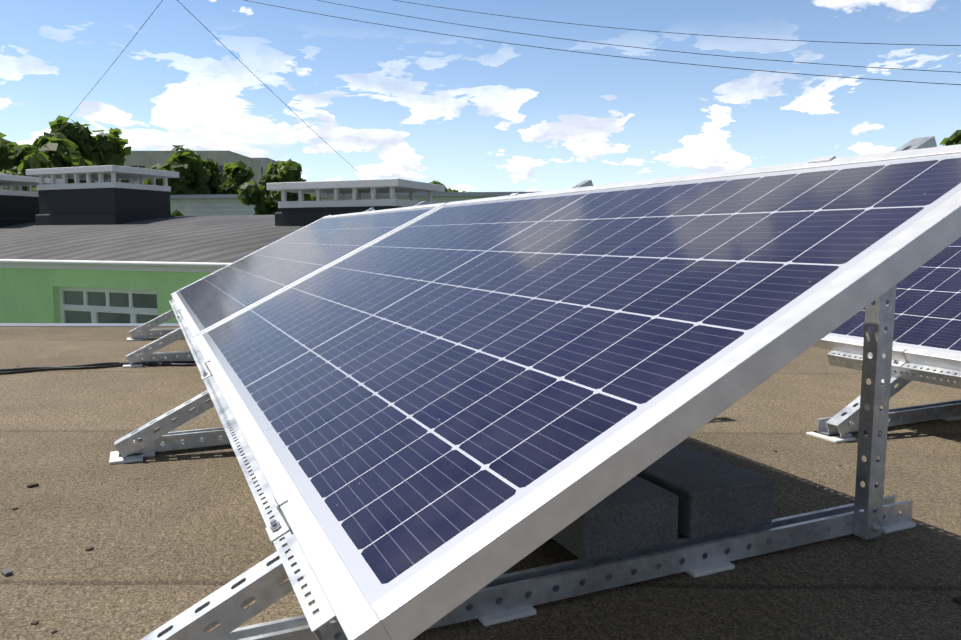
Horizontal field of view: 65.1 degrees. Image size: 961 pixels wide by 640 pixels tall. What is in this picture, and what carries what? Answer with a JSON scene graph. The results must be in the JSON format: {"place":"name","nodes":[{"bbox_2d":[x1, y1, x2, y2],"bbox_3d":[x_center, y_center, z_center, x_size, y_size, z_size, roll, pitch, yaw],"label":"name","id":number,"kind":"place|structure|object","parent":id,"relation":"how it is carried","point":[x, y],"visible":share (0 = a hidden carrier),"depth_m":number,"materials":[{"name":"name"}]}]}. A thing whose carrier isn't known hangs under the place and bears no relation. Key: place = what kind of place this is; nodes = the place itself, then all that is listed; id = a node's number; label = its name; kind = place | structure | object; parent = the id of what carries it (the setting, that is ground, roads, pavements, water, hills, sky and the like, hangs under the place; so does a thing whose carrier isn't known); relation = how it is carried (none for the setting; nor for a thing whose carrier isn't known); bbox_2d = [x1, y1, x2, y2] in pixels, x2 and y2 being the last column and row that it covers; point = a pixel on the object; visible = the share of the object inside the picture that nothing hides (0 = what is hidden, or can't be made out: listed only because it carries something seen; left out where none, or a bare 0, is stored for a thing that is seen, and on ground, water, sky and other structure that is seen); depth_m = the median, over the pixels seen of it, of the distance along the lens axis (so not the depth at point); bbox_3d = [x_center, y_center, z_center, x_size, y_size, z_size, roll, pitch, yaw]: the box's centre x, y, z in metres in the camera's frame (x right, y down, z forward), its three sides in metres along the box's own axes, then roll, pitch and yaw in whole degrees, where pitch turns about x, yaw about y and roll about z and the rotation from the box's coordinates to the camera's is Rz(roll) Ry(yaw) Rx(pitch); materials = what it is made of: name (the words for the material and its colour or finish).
{"place":"outdoors","nodes":[
{"label":"outdoors","id":0,"kind":"place"},
{"bbox_2d":[0,268,210,322],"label":"green building walls","id":1,"kind":"structure","parent":0,"point":[29,295],"depth_m":11.05,"materials":[{"name":"green paint"}]},
{"bbox_2d":[59,287,157,322],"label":"window","id":2,"kind":"structure","parent":1,"relation":"in","point":[92,305],"depth_m":10.81,"materials":[{"name":"white glass"}]},
{"bbox_2d":[0,215,304,262],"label":"roof","id":3,"kind":"structure","parent":1,"relation":"on","point":[223,239],"depth_m":11.58,"materials":[{"name":"grey metal"}]},
{"bbox_2d":[0,174,62,226],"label":"vent shaft","id":4,"kind":"object","parent":3,"relation":"on","point":[19,206],"visible":0.5,"depth_m":14.65,"materials":[{"name":"grey concrete"}]},
{"bbox_2d":[26,165,178,224],"bbox_3d":[-7.164,-2.254,14.373,2.210,1.180,1.560,3,7,23],"label":"vent shaft","id":5,"kind":"object","parent":3,"relation":"on","point":[100,201],"visible":0.85,"depth_m":13.81,"materials":[{"name":"grey concrete"}]},
{"bbox_2d":[0,259,230,272],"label":"roof edge trim","id":6,"kind":"structure","parent":3,"relation":"attached to","point":[207,267],"depth_m":10.41,"materials":[{"name":"white metal"}]},
{"bbox_2d":[266,179,444,225],"bbox_3d":[-1.940,-1.751,11.920,2.310,0.792,1.560,3,7,23],"label":"vent shaft","id":7,"kind":"object","parent":3,"relation":"on","point":[300,212],"visible":0.67,"depth_m":11.40,"materials":[{"name":"grey concrete"}]},
{"bbox_2d":[135,351,193,362],"bbox_3d":[-0.928,0.146,3.748,1.485,0.041,0.041,-3,7,-24],"label":"mount triangle base","id":8,"kind":"object","parent":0,"point":[171,356],"visible":0.12,"depth_m":3.50,"materials":[{"name":"silver metal"}]},
{"bbox_2d":[124,151,261,186],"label":"building","id":9,"kind":"structure","parent":0,"point":[143,159],"depth_m":85.48,"materials":[{"name":"grey"}]},
{"bbox_2d":[253,158,276,175],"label":"building","id":10,"kind":"structure","parent":0,"point":[265,162],"depth_m":120.55,"materials":[{"name":"grey"}]},
{"bbox_2d":[0,327,960,639],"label":"roof slab","id":11,"kind":"structure","parent":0,"point":[168,535],"depth_m":1.53,"materials":[{"name":"brown concrete"}]},
{"bbox_2d":[0,0,960,191],"label":"sky","id":12,"kind":"structure","parent":0,"point":[461,113],"materials":[{"name":"blue"}]},
{"label":"ground","id":13,"kind":"structure","parent":0,"visible":0},
{"bbox_2d":[0,168,36,191],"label":"tree","id":14,"kind":"object","parent":13,"relation":"on","point":[9,172],"depth_m":26.41,"materials":[{"name":"green plant"}]},
{"bbox_2d":[0,145,59,188],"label":"tree","id":15,"kind":"object","parent":13,"relation":"on","point":[24,157],"visible":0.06,"depth_m":30.00,"materials":[{"name":"green plant"}]},
{"bbox_2d":[0,132,86,183],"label":"tree","id":16,"kind":"object","parent":13,"relation":"on","point":[60,149],"visible":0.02,"depth_m":30.85,"materials":[{"name":"green plant"}]},
{"bbox_2d":[0,137,104,182],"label":"tree","id":17,"kind":"object","parent":13,"relation":"on","point":[8,145],"depth_m":32.95,"materials":[{"name":"green plant"}]},
{"bbox_2d":[23,115,130,181],"bbox_3d":[-20.859,-3.196,36.802,7.363,13.081,7.447,-3,7,-24],"label":"tree","id":18,"kind":"object","parent":13,"relation":"on","point":[101,148],"visible":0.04,"depth_m":35.99,"materials":[{"name":"green plant"}]},
{"bbox_2d":[144,145,210,194],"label":"tree","id":19,"kind":"object","parent":13,"relation":"on","point":[187,164],"visible":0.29,"depth_m":45.45,"materials":[{"name":"green plant"}]},
{"bbox_2d":[171,209,183,215],"bbox_3d":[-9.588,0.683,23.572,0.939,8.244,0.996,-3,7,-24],"label":"bush","id":20,"kind":"object","parent":13,"relation":"on","point":[176,212],"depth_m":23.04,"materials":[{"name":"green plant"}]},
{"bbox_2d":[196,158,254,194],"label":"tree","id":21,"kind":"object","parent":13,"relation":"on","point":[232,177],"visible":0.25,"depth_m":47.70,"materials":[{"name":"green plant"}]},
{"bbox_2d":[237,158,313,214],"bbox_3d":[-6.519,-0.300,24.697,2.588,9.970,2.452,-3,7,-24],"label":"tree","id":22,"kind":"object","parent":13,"relation":"on","point":[289,170],"visible":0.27,"depth_m":23.74,"materials":[{"name":"green plant"}]},
{"bbox_2d":[310,194,322,200],"bbox_3d":[-6.097,0.028,26.417,2.492,8.936,2.111,-3,7,-24],"label":"tree","id":23,"kind":"object","parent":13,"relation":"on","point":[312,197],"depth_m":26.33,"materials":[{"name":"green plant"}]},
{"bbox_2d":[170,191,542,215],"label":"cream hall","id":24,"kind":"structure","parent":13,"relation":"on","point":[208,205],"depth_m":30.00,"materials":[{"name":"grey metal"}]},
{"bbox_2d":[43,0,960,178],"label":"overhead wires","id":25,"kind":"object","parent":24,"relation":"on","point":[583,52],"visible":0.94,"depth_m":8.46,"materials":[{"name":"black metal"}]},
{"bbox_2d":[432,182,456,191],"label":"tree","id":26,"kind":"object","parent":13,"relation":"on","point":[446,189],"depth_m":41.41,"materials":[{"name":"green plant"}]},
{"bbox_2d":[430,180,465,191],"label":"tree","id":27,"kind":"object","parent":13,"relation":"on","point":[449,189],"depth_m":46.24,"materials":[{"name":"green plant"}]},
{"bbox_2d":[939,130,960,145],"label":"tree","id":28,"kind":"object","parent":13,"relation":"on","point":[954,138],"visible":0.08,"depth_m":38.71,"materials":[{"name":"green plant"}]},
{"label":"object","id":29,"kind":"object","parent":13,"relation":"on","visible":0},
{"bbox_2d":[0,323,179,326],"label":"roof edge flashing","id":30,"kind":"object","parent":29,"relation":"on","point":[81,325],"depth_m":4.95,"materials":[{"name":"grey metal"}]},
{"bbox_2d":[0,361,196,374],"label":"roof cable","id":31,"kind":"object","parent":29,"relation":"on","point":[85,366],"visible":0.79,"depth_m":3.36,"materials":[{"name":"black plastic"}]},
{"bbox_2d":[109,440,154,464],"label":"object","id":32,"kind":"object","parent":29,"relation":"on","point":[116,457],"visible":0.29,"depth_m":1.97,"materials":[{"name":"silver metal"}]},
{"bbox_2d":[129,427,230,454],"bbox_3d":[-0.282,0.304,2.315,1.485,0.041,0.041,-3,7,-24],"label":"mount triangle base","id":33,"kind":"object","parent":32,"relation":"on","point":[206,437],"visible":0.27,"depth_m":2.07,"materials":[{"name":"silver metal"}]},
{"bbox_2d":[114,180,593,457],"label":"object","id":34,"kind":"structure","parent":32,"relation":"attached to","point":[165,423],"depth_m":2.00,"materials":[{"name":"silver metal"}]},
{"bbox_2d":[123,354,143,367],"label":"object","id":35,"kind":"object","parent":29,"relation":"on","point":[133,365],"visible":0.33,"depth_m":3.40,"materials":[{"name":"silver metal"}]},
{"bbox_2d":[126,201,426,364],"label":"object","id":36,"kind":"structure","parent":35,"relation":"attached to","point":[155,345],"depth_m":3.43,"materials":[{"name":"silver metal"}]},
{"bbox_2d":[127,330,147,340],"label":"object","id":37,"kind":"object","parent":29,"relation":"on","point":[134,339],"visible":0.31,"depth_m":4.27,"materials":[{"name":"silver metal"}]},
{"bbox_2d":[135,328,181,337],"bbox_3d":[-1.321,0.050,4.619,1.485,0.041,0.041,-3,7,-24],"label":"mount triangle base","id":38,"kind":"object","parent":37,"relation":"on","point":[156,332],"visible":0.12,"depth_m":4.35,"materials":[{"name":"silver metal"}]},
{"bbox_2d":[129,208,373,337],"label":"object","id":39,"kind":"structure","parent":37,"relation":"attached to","point":[169,315],"depth_m":4.30,"materials":[{"name":"silver metal"}]},
{"bbox_2d":[1,366,960,633],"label":"roof debris","id":40,"kind":"object","parent":29,"relation":"on","point":[35,484],"visible":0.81,"depth_m":1.31,"materials":[{"name":"concrete"}]},
{"bbox_2d":[552,444,773,560],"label":"ballast blocks","id":41,"kind":"object","parent":29,"relation":"on","point":[682,490],"depth_m":1.34,"materials":[{"name":"concrete"}]},
{"bbox_2d":[478,521,915,625],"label":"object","id":42,"kind":"object","parent":29,"relation":"on","point":[531,610],"visible":0.35,"depth_m":1.30,"materials":[{"name":"silver metal"}]},
{"bbox_2d":[140,136,936,639],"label":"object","id":43,"kind":"structure","parent":42,"relation":"attached to","point":[226,604],"depth_m":0.96,"materials":[{"name":"silver metal"}]},
{"bbox_2d":[169,299,335,639],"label":"purlin","id":44,"kind":"object","parent":43,"relation":"on","point":[324,615],"visible":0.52,"depth_m":1.04,"materials":[{"name":"silver metal"}]},
{"bbox_2d":[171,202,446,336],"bbox_3d":[-0.972,-0.286,3.660,1.038,0.036,2.094,-31,17,-18],"label":"pv panel row","id":45,"kind":"object","parent":44,"relation":"on","point":[213,299],"visible":0.83,"depth_m":3.29,"materials":[{"name":"glass"}]},
{"bbox_2d":[170,156,905,541],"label":"panel clamps","id":46,"kind":"object","parent":44,"relation":"on","point":[278,528],"visible":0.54,"depth_m":0.98,"materials":[{"name":"metal"}]},
{"bbox_2d":[193,144,960,639],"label":"pv panel row","id":47,"kind":"object","parent":44,"relation":"on","point":[441,412],"visible":1,"depth_m":1.01,"materials":[{"name":"glass"}]},
{"bbox_2d":[220,495,912,639],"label":"base rail","id":48,"kind":"object","parent":42,"relation":"on","point":[506,592],"visible":0.69,"depth_m":1.26,"materials":[{"name":"silver metal"}]},
{"bbox_2d":[853,285,895,539],"bbox_3d":[0.752,0.059,1.424,0.041,0.724,0.030,-3,7,-24],"label":"support post","id":49,"kind":"object","parent":48,"relation":"attached to","point":[876,370],"visible":0.73,"depth_m":1.43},
{"bbox_2d":[806,416,960,442],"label":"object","id":50,"kind":"object","parent":29,"relation":"on","point":[838,438],"visible":0.54,"depth_m":2.19,"materials":[{"name":"silver metal"}]},
{"bbox_2d":[826,371,914,436],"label":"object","id":51,"kind":"structure","parent":50,"relation":"attached to","point":[842,418],"depth_m":2.19,"materials":[{"name":"silver metal"}]},
{"bbox_2d":[817,399,960,434],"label":"base rail","id":52,"kind":"object","parent":50,"relation":"on","point":[920,413],"visible":0.65,"depth_m":2.36,"materials":[{"name":"silver metal"}]},
{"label":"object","id":53,"kind":"object","parent":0,"visible":0},
{"bbox_2d":[827,350,960,388],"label":"purlin","id":54,"kind":"object","parent":53,"relation":"on","point":[936,373],"visible":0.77,"depth_m":2.18,"materials":[{"name":"silver metal"}]},
{"bbox_2d":[812,237,960,370],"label":"pv panel row","id":55,"kind":"object","parent":54,"relation":"on","point":[927,323],"visible":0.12,"depth_m":2.38,"materials":[{"name":"glass"}]}
]}

